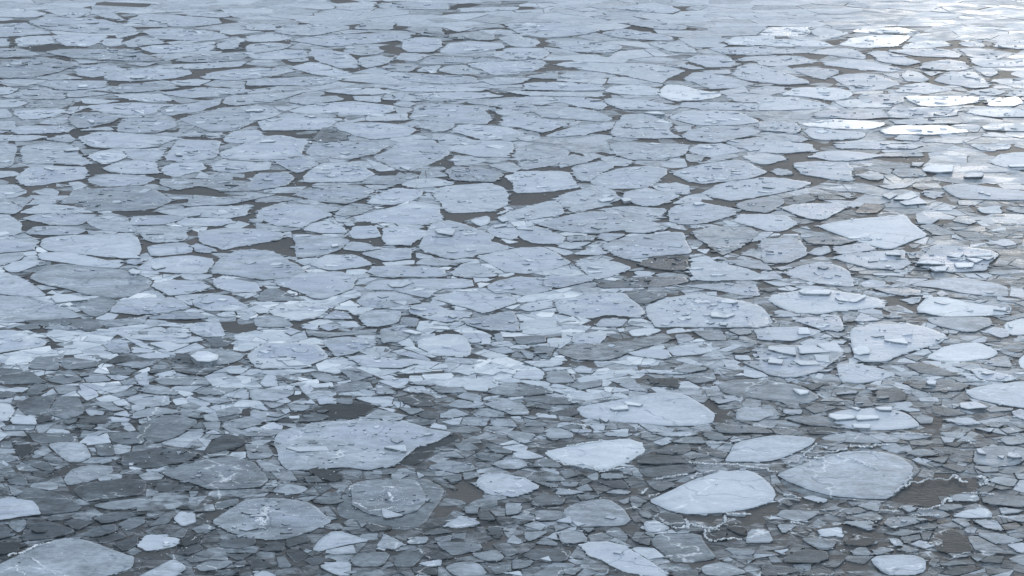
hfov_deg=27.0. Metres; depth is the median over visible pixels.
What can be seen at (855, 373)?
ice floe
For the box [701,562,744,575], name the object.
ice floe
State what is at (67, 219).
ice floe
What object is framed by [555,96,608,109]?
ice floe
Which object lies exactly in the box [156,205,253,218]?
ice floe
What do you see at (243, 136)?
ice floe
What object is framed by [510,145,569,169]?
ice floe
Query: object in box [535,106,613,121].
ice floe
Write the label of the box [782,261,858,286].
ice floe
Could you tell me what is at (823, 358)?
ice slab
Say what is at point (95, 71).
ice floe
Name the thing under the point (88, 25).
ice floe
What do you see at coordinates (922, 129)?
ice floe
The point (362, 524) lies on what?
ice slab
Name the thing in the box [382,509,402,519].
ice slab
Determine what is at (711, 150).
ice floe
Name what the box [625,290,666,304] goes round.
ice floe
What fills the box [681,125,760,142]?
ice floe
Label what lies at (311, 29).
ice floe
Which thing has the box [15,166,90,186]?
ice floe
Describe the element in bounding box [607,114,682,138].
ice floe
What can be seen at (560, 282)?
ice floe
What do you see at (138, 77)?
ice chunk
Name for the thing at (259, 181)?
ice floe
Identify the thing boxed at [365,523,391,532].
ice slab
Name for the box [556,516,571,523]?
ice slab
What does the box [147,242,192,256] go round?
ice floe
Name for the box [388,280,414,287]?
ice slab
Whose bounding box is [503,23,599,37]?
ice floe
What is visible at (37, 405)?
ice floe
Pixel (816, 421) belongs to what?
ice floe
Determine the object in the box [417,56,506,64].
ice floe
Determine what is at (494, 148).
ice floe
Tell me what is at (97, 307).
ice floe
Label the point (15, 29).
ice floe
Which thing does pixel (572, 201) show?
ice floe
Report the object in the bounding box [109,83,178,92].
ice floe
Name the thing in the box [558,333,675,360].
ice floe
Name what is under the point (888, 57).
ice floe
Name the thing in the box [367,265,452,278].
ice floe
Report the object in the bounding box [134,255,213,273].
ice floe
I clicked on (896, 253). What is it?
ice chunk
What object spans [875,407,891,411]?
ice chunk
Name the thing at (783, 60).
ice floe
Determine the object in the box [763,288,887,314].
ice floe
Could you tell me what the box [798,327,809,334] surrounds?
ice chunk
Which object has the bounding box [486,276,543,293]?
ice floe
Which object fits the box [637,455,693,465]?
ice floe
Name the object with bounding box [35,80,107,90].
ice floe
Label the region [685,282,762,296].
ice floe
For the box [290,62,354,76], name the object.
ice floe
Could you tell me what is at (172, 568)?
ice floe
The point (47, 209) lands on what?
ice floe
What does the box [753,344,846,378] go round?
ice floe
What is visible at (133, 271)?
ice chunk
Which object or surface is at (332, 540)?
ice floe
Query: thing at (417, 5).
ice floe
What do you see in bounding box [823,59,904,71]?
ice floe
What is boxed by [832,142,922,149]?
ice floe
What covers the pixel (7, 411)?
ice floe
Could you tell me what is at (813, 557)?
ice floe
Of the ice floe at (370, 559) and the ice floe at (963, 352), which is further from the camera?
the ice floe at (963, 352)
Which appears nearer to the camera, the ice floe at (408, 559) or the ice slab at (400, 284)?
the ice floe at (408, 559)
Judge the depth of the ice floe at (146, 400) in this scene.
65.86 m
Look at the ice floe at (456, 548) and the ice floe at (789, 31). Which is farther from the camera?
the ice floe at (789, 31)
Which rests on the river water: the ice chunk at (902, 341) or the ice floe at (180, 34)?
the ice floe at (180, 34)
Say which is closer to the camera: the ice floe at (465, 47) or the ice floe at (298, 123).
the ice floe at (298, 123)
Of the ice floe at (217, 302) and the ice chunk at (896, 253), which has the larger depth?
the ice chunk at (896, 253)
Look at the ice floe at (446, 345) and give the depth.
71.80 m
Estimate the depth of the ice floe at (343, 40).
143.31 m
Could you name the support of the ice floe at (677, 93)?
on the river water
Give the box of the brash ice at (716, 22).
[0,0,1023,575]
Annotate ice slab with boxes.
[0,498,40,520]
[10,414,36,425]
[51,294,87,303]
[109,251,140,258]
[280,358,306,365]
[286,446,328,452]
[358,519,366,527]
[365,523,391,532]
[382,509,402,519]
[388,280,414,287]
[435,228,454,236]
[517,226,532,230]
[541,556,550,562]
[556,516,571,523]
[572,521,584,526]
[768,346,795,356]
[768,357,783,364]
[793,360,820,365]
[798,345,830,354]
[814,354,829,362]
[817,342,843,352]
[893,191,917,200]
[900,197,926,205]
[922,165,953,173]
[959,401,986,410]
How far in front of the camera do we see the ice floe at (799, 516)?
56.18 m
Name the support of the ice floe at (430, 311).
on the river water
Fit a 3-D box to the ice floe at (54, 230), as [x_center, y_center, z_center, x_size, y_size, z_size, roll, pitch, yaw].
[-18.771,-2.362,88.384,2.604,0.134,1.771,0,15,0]
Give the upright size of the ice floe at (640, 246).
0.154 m
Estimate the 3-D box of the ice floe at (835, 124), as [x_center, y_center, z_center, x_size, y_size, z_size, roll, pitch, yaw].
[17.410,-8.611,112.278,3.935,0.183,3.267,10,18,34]
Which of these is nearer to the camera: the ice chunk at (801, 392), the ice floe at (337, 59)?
the ice chunk at (801, 392)
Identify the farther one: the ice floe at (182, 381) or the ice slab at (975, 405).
the ice floe at (182, 381)
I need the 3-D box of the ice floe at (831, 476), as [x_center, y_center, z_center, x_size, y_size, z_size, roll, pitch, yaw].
[9.517,5.186,59.418,3.423,0.129,4.574,11,18,35]
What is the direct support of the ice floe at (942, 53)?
on the river water
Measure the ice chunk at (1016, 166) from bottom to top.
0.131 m
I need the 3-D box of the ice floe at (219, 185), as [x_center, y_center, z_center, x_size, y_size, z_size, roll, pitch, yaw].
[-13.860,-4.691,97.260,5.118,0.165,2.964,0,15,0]
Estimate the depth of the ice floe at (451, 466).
59.88 m
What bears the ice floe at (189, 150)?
on the river water
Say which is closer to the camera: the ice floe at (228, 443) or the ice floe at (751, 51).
the ice floe at (228, 443)
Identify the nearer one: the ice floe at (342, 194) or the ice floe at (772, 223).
the ice floe at (772, 223)
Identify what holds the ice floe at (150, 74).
on the river water
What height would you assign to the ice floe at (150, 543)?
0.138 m
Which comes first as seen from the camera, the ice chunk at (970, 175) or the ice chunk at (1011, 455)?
the ice chunk at (1011, 455)
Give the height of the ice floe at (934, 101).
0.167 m
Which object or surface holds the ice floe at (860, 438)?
on the river water
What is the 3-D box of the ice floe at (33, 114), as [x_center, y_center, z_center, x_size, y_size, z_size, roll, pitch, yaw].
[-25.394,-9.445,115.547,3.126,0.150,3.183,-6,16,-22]
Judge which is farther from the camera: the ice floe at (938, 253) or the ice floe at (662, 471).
the ice floe at (938, 253)
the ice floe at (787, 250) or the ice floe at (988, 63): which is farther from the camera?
the ice floe at (988, 63)
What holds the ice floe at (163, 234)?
on the river water
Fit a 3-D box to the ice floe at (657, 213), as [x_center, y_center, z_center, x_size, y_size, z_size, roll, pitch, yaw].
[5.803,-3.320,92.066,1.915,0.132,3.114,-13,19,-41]
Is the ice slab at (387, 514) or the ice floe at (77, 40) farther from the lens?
the ice floe at (77, 40)
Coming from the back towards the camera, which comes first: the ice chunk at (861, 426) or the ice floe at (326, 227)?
the ice floe at (326, 227)
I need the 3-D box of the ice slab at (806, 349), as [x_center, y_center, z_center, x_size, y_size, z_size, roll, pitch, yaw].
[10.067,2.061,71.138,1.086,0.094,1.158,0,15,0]
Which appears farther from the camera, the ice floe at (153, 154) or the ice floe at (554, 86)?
the ice floe at (554, 86)
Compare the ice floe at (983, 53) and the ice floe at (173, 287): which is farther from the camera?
the ice floe at (983, 53)
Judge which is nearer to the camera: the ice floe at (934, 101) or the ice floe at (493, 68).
the ice floe at (934, 101)
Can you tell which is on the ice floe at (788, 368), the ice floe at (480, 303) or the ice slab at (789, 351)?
the ice slab at (789, 351)
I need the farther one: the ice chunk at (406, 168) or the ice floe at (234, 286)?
the ice chunk at (406, 168)
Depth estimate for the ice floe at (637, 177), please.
98.90 m
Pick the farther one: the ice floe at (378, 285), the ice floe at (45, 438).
the ice floe at (378, 285)
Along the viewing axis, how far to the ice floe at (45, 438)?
62.43 m
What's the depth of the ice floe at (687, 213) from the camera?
91.41 m
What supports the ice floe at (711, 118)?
on the river water
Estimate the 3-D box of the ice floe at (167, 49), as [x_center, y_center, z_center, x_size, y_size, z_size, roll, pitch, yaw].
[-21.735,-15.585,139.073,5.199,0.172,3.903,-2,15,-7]
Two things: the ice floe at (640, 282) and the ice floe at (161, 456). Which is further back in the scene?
the ice floe at (640, 282)
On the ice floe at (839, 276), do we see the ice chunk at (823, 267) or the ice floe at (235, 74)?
the ice chunk at (823, 267)
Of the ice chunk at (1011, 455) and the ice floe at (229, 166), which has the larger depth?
the ice floe at (229, 166)
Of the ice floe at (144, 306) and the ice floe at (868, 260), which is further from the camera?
the ice floe at (868, 260)
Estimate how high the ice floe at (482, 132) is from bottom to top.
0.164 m
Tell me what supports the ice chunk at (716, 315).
on the ice floe at (697, 308)
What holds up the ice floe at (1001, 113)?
on the river water
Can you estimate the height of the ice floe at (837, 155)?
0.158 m
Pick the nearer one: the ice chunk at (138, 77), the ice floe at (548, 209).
the ice floe at (548, 209)
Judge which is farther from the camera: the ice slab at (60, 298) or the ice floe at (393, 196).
the ice floe at (393, 196)
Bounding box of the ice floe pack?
[0,7,1023,575]
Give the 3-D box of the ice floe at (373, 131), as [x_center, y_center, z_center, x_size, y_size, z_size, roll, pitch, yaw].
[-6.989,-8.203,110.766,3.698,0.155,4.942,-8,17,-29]
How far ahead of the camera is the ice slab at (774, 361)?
69.71 m
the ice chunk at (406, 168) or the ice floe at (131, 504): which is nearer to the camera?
the ice floe at (131, 504)
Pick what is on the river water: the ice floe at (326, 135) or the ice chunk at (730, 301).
the ice floe at (326, 135)
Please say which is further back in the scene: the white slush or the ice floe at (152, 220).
the ice floe at (152, 220)
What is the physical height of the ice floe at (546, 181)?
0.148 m
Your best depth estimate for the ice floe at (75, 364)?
69.68 m
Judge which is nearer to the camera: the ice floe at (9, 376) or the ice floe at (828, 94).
the ice floe at (9, 376)
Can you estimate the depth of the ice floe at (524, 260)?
83.37 m
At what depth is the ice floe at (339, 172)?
99.66 m
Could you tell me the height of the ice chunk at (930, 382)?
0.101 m
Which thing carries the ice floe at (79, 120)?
on the river water
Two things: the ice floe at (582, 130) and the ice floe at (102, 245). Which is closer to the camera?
the ice floe at (102, 245)
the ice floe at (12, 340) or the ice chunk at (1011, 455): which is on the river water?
the ice floe at (12, 340)
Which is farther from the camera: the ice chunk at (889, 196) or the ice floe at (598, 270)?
the ice chunk at (889, 196)
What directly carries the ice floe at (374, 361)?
on the river water
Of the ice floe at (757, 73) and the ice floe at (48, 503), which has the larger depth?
the ice floe at (757, 73)
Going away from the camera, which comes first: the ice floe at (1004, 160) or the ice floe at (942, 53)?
the ice floe at (1004, 160)
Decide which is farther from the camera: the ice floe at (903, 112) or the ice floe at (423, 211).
the ice floe at (903, 112)
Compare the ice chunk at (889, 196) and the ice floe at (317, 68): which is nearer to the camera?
the ice chunk at (889, 196)
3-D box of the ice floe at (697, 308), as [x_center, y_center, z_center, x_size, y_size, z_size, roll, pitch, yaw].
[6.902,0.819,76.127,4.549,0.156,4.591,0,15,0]
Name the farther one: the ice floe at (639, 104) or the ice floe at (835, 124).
the ice floe at (639, 104)
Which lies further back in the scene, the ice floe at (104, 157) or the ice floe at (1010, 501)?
the ice floe at (104, 157)
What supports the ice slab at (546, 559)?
on the ice floe at (555, 555)
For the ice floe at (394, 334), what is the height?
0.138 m
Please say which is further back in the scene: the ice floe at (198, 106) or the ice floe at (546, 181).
the ice floe at (198, 106)
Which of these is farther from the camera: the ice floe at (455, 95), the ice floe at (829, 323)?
the ice floe at (455, 95)
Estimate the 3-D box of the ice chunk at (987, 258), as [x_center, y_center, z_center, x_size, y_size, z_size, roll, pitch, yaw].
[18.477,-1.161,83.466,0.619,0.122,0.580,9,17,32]
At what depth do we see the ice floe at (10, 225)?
89.04 m
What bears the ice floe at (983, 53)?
on the river water
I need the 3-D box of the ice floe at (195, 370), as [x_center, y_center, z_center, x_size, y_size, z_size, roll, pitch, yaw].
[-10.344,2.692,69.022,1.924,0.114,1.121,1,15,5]
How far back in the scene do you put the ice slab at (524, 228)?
88.54 m
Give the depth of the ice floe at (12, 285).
79.24 m
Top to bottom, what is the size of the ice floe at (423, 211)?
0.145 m
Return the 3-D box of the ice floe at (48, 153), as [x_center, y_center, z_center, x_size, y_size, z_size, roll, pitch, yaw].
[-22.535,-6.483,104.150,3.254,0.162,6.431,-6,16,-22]
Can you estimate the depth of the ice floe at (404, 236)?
87.43 m
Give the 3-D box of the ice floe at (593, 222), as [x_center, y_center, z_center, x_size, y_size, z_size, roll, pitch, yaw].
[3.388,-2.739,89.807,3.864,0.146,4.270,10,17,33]
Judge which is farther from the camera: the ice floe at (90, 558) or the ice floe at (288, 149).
the ice floe at (288, 149)
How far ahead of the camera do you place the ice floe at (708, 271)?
81.30 m
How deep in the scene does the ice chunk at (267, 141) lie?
107.19 m
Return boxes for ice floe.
[0,23,50,37]
[0,56,74,78]
[0,214,24,236]
[0,239,41,253]
[0,275,45,296]
[0,296,81,322]
[0,330,50,352]
[0,368,45,384]
[0,403,14,421]
[0,537,133,575]
[2,87,66,99]
[10,396,55,415]
[11,125,72,134]
[12,109,68,119]
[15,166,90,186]
[17,488,81,515]
[18,143,92,165]
[19,521,75,541]
[20,204,93,214]
[21,213,98,225]
[25,318,102,331]
[26,226,86,235]
[27,17,137,33]
[28,356,58,370]
[28,432,80,443]
[30,264,151,297]
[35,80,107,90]
[36,251,121,268]
[40,234,142,257]
[45,48,162,61]
[49,396,85,418]
[49,442,90,461]
[52,34,107,46]
[58,358,99,369]
[59,186,176,211]
[62,465,113,484]
[66,112,118,128]
[71,64,127,77]
[71,298,116,316]
[74,478,146,501]
[75,131,177,148]
[85,102,173,115]
[87,150,128,163]
[87,174,160,186]
[87,213,137,232]
[94,497,151,510]
[100,160,162,174]
[103,68,193,81]
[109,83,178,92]
[109,297,190,315]
[114,118,178,132]
[116,445,199,468]
[119,147,169,161]
[119,334,202,343]
[125,394,171,406]
[126,14,221,26]
[129,215,187,225]
[133,226,192,242]
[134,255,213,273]
[136,534,180,551]
[137,415,197,442]
[139,44,217,53]
[140,560,185,575]
[142,28,228,40]
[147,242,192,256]
[151,280,209,295]
[152,61,247,68]
[152,376,210,386]
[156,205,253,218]
[157,178,258,191]
[158,99,222,115]
[158,457,267,489]
[160,162,206,176]
[162,87,252,98]
[165,139,224,162]
[166,365,224,375]
[174,51,254,62]
[176,217,236,226]
[177,106,282,131]
[181,196,260,206]
[187,293,248,311]
[189,321,226,337]
[189,349,243,366]
[195,228,286,249]
[200,68,266,80]
[204,435,251,453]
[207,160,255,172]
[208,249,304,280]
[210,278,261,293]
[212,498,337,540]
[217,135,308,159]
[221,129,266,143]
[222,92,304,105]
[245,342,329,369]
[246,77,343,85]
[247,172,297,190]
[248,50,308,59]
[249,389,293,401]
[250,410,285,422]
[253,314,292,327]
[254,203,332,227]
[257,288,303,301]
[258,116,344,130]
[268,302,329,321]
[270,419,460,470]
[272,271,363,299]
[273,157,318,172]
[274,24,353,35]
[289,101,398,115]
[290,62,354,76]
[290,234,349,257]
[291,33,411,46]
[292,185,374,204]
[300,162,381,182]
[300,220,348,233]
[302,141,389,159]
[306,49,363,68]
[307,127,350,142]
[308,254,374,270]
[308,403,377,419]
[313,531,368,551]
[321,337,377,356]
[333,122,418,139]
[337,477,443,529]
[344,355,417,368]
[351,552,389,566]
[353,199,444,224]
[355,291,420,309]
[356,310,402,327]
[360,174,418,184]
[361,248,415,261]
[364,278,474,290]
[366,188,425,205]
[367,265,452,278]
[374,141,453,171]
[375,325,413,343]
[376,2,451,9]
[380,226,426,245]
[387,85,490,91]
[392,74,478,83]
[394,551,425,567]
[396,37,443,52]
[407,92,502,99]
[408,102,495,124]
[409,303,472,322]
[413,334,474,356]
[416,220,514,259]
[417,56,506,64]
[424,183,512,212]
[428,460,478,473]
[429,291,519,313]
[433,541,482,555]
[437,139,517,157]
[438,40,505,53]
[444,166,503,182]
[445,562,486,575]
[446,263,498,278]
[450,124,519,140]
[461,311,523,331]
[467,61,519,74]
[467,97,537,112]
[469,472,539,497]
[471,216,489,226]
[477,247,572,273]
[486,225,519,239]
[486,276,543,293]
[495,200,571,222]
[496,117,568,132]
[500,48,550,59]
[500,384,553,397]
[501,60,546,72]
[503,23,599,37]
[509,170,581,192]
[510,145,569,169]
[510,285,552,295]
[518,226,565,245]
[521,82,606,90]
[523,548,571,562]
[534,211,632,233]
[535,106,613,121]
[536,275,594,288]
[537,437,654,472]
[545,122,614,136]
[552,40,623,52]
[552,186,622,211]
[553,62,684,82]
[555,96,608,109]
[555,293,645,318]
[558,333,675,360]
[564,499,632,527]
[567,332,608,343]
[569,160,613,181]
[573,261,630,279]
[577,392,716,426]
[578,541,668,575]
[590,166,669,188]
[597,276,688,288]
[601,232,691,259]
[602,29,676,40]
[602,98,685,110]
[604,85,659,95]
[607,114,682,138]
[607,142,693,160]
[608,206,668,218]
[614,5,680,13]
[619,187,681,206]
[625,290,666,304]
[636,256,690,270]
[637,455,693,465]
[639,465,695,476]
[643,294,768,328]
[650,468,776,515]
[650,534,715,562]
[657,84,721,101]
[667,201,742,224]
[668,110,758,125]
[668,160,767,184]
[679,102,759,110]
[680,55,737,67]
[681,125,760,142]
[682,72,755,88]
[684,261,768,281]
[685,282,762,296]
[688,143,748,157]
[689,226,758,255]
[700,177,811,200]
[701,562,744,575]
[709,46,775,55]
[712,424,772,434]
[719,379,818,403]
[723,35,774,45]
[725,435,814,462]
[726,136,788,145]
[730,64,809,84]
[730,214,799,231]
[731,141,818,153]
[732,197,784,212]
[733,406,773,421]
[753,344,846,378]
[754,55,819,66]
[754,121,801,133]
[754,237,811,263]
[757,27,812,35]
[757,97,830,110]
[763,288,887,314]
[763,326,820,341]
[764,39,834,46]
[772,510,823,522]
[778,87,855,100]
[778,202,851,220]
[778,448,919,499]
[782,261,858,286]
[783,550,828,564]
[787,416,843,428]
[792,161,855,181]
[793,316,848,331]
[801,119,885,129]
[801,128,866,140]
[807,150,881,161]
[812,108,889,119]
[813,214,929,249]
[822,431,881,443]
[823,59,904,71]
[828,408,918,430]
[830,74,899,90]
[830,250,914,270]
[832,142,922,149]
[835,363,897,383]
[839,35,911,47]
[846,322,949,362]
[857,94,908,104]
[865,50,920,65]
[871,554,928,575]
[872,387,905,402]
[879,125,969,134]
[883,106,963,118]
[888,49,961,57]
[894,82,952,94]
[902,380,970,392]
[904,95,983,106]
[906,363,962,376]
[911,60,972,70]
[912,245,998,272]
[912,278,1008,296]
[916,297,1011,316]
[926,343,997,361]
[926,528,972,553]
[927,317,993,332]
[934,71,990,88]
[942,184,1023,200]
[958,49,1013,58]
[963,108,1023,117]
[965,381,1023,408]
[967,58,1023,67]
[973,446,1023,466]
[981,495,1023,507]
[987,152,1023,169]
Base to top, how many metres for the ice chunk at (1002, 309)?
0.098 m
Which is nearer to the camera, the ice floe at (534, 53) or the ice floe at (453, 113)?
the ice floe at (453, 113)
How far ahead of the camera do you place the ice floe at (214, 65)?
132.09 m
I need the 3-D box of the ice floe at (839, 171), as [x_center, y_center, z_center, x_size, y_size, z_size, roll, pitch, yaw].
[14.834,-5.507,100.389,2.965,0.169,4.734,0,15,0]
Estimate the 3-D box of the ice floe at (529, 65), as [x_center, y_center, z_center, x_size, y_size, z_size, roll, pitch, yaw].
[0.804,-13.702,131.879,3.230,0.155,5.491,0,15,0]
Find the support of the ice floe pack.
on the river water
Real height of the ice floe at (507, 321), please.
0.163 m
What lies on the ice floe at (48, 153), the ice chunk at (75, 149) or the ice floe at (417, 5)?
the ice chunk at (75, 149)
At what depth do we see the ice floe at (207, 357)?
70.17 m
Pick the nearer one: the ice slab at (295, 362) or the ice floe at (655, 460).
the ice floe at (655, 460)
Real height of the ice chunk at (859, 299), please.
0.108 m
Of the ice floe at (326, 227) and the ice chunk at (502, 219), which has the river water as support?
the ice floe at (326, 227)
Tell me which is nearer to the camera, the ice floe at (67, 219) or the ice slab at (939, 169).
the ice floe at (67, 219)
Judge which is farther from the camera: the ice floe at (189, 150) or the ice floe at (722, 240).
the ice floe at (189, 150)
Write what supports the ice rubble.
on the river water
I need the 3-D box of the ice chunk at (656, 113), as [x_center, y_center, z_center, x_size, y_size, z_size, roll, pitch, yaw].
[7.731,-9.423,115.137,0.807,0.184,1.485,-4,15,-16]
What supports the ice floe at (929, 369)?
on the river water
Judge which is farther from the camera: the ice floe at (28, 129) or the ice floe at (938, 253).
the ice floe at (28, 129)
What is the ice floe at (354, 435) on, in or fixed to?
on the river water
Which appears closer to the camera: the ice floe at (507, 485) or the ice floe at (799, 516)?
the ice floe at (799, 516)
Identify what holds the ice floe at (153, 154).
on the river water
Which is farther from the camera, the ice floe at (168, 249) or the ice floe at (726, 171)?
the ice floe at (726, 171)
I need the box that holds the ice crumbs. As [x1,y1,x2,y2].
[0,0,1023,575]
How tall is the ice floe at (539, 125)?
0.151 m
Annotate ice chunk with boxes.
[64,147,78,152]
[78,84,87,87]
[129,268,140,274]
[130,76,146,79]
[151,264,165,270]
[245,109,263,112]
[260,139,274,142]
[384,445,406,452]
[399,166,410,171]
[402,330,420,335]
[448,314,456,318]
[493,224,506,228]
[498,217,508,222]
[598,197,613,202]
[599,418,608,422]
[610,405,628,411]
[621,197,630,203]
[625,401,642,406]
[644,111,664,115]
[693,202,704,205]
[710,312,734,318]
[719,322,727,326]
[720,299,737,304]
[793,388,808,395]
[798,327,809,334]
[799,290,831,295]
[818,265,828,269]
[829,414,854,420]
[835,294,865,302]
[852,346,869,355]
[852,424,870,429]
[855,415,879,421]
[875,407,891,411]
[882,192,896,199]
[884,338,907,344]
[885,251,900,256]
[916,260,945,265]
[926,379,936,385]
[929,265,948,272]
[947,253,963,257]
[954,262,973,268]
[964,172,983,179]
[965,253,991,257]
[966,258,983,263]
[976,448,985,455]
[977,257,993,260]
[993,307,1005,311]
[1007,452,1021,459]
[1008,164,1023,167]
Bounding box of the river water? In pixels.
[0,0,1023,575]
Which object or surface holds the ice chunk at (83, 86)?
on the ice floe at (69, 85)
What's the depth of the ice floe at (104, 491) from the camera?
58.12 m
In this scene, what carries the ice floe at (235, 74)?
on the river water
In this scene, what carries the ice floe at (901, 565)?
on the river water
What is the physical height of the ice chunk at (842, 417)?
0.107 m
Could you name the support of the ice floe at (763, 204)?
on the river water
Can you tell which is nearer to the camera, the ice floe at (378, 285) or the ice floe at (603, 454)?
the ice floe at (603, 454)
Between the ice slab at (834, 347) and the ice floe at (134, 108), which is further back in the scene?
the ice floe at (134, 108)
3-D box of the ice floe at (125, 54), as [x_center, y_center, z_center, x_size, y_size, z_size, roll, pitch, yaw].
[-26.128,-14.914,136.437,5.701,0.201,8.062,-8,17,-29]
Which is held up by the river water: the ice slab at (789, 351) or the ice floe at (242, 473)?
the ice floe at (242, 473)
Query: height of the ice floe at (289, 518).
0.146 m
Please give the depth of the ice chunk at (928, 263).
82.44 m
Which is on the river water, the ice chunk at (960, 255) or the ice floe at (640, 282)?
the ice floe at (640, 282)
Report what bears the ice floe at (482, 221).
on the river water
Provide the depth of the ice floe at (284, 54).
136.24 m
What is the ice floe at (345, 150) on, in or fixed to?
on the river water
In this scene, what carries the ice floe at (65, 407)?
on the river water
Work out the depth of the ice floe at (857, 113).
115.14 m
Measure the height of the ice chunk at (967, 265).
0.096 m
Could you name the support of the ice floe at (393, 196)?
on the river water
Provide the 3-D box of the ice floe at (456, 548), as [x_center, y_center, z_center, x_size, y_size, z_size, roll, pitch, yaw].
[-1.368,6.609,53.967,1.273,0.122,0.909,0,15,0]
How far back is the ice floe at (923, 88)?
123.46 m
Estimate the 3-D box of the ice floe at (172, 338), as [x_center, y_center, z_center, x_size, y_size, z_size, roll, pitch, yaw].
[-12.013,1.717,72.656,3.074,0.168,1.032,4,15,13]
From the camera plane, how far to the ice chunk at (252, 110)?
115.90 m
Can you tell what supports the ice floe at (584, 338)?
on the river water
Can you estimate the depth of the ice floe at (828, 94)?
121.90 m
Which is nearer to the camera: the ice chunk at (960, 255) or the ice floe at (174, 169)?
the ice chunk at (960, 255)
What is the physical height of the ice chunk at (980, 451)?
0.093 m
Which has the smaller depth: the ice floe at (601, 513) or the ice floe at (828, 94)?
the ice floe at (601, 513)
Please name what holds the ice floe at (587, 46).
on the river water
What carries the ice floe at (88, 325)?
on the river water
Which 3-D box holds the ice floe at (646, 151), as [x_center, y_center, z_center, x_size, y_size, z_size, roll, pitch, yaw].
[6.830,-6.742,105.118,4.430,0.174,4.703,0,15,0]
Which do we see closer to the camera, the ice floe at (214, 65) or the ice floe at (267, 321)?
the ice floe at (267, 321)
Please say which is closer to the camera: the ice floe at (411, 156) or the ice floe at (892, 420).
the ice floe at (892, 420)
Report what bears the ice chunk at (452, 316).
on the ice floe at (430, 311)
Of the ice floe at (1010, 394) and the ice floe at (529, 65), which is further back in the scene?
the ice floe at (529, 65)
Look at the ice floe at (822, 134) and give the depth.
109.44 m
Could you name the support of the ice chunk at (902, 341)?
on the ice floe at (872, 337)
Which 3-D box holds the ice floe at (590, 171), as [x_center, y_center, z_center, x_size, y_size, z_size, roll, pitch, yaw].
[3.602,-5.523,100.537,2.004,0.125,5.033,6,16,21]
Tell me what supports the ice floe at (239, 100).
on the river water
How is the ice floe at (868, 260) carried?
on the river water
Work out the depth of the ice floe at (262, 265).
82.37 m
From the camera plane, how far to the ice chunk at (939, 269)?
81.74 m
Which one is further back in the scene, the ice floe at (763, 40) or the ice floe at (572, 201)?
the ice floe at (763, 40)
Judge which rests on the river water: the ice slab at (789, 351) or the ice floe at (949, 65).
the ice floe at (949, 65)
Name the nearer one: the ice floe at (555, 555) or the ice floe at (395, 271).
the ice floe at (555, 555)
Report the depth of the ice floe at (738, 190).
96.51 m
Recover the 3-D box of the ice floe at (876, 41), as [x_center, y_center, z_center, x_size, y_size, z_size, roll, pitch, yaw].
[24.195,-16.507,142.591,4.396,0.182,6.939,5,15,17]
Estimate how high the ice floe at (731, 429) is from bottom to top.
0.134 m
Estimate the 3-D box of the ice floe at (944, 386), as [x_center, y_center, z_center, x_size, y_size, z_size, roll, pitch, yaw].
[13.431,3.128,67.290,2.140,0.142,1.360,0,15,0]
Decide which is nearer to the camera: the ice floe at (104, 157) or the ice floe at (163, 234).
the ice floe at (163, 234)
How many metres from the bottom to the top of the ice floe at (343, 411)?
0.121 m
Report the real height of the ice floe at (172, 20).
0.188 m
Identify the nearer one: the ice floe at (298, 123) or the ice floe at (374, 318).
the ice floe at (374, 318)
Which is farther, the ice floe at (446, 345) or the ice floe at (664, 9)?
the ice floe at (664, 9)
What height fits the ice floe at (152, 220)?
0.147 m
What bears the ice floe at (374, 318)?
on the river water
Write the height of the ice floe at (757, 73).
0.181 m
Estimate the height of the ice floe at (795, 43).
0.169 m
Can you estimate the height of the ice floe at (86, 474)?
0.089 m
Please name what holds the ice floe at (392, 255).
on the river water
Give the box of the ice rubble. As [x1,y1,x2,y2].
[0,6,1023,575]
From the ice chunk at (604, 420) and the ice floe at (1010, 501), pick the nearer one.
the ice floe at (1010, 501)
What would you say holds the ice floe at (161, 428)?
on the river water
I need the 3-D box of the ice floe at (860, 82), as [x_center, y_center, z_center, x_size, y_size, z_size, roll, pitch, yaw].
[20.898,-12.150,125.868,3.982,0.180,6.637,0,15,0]
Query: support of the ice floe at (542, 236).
on the river water
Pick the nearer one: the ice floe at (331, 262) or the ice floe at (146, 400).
the ice floe at (146, 400)
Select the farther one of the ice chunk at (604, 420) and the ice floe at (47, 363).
the ice floe at (47, 363)
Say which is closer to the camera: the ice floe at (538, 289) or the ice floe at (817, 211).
the ice floe at (538, 289)
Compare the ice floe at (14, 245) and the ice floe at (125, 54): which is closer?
the ice floe at (14, 245)
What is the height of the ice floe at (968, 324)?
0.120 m
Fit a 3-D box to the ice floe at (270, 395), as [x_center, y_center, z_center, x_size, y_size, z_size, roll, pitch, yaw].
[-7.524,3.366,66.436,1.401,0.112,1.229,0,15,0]
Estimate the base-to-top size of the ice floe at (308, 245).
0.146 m
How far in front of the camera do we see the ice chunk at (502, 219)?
90.08 m
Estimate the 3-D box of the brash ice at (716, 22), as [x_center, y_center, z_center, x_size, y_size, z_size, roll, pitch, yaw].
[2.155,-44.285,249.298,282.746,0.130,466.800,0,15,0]
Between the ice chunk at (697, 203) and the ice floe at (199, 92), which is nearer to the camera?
the ice chunk at (697, 203)
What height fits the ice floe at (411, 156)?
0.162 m
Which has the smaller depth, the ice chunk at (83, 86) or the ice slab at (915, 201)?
the ice slab at (915, 201)
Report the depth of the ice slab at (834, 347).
71.47 m
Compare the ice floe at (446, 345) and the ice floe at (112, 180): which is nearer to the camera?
the ice floe at (446, 345)
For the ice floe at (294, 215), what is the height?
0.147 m
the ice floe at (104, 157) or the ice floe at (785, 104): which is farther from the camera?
the ice floe at (785, 104)
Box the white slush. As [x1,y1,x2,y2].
[7,378,994,574]
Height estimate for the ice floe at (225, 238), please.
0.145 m

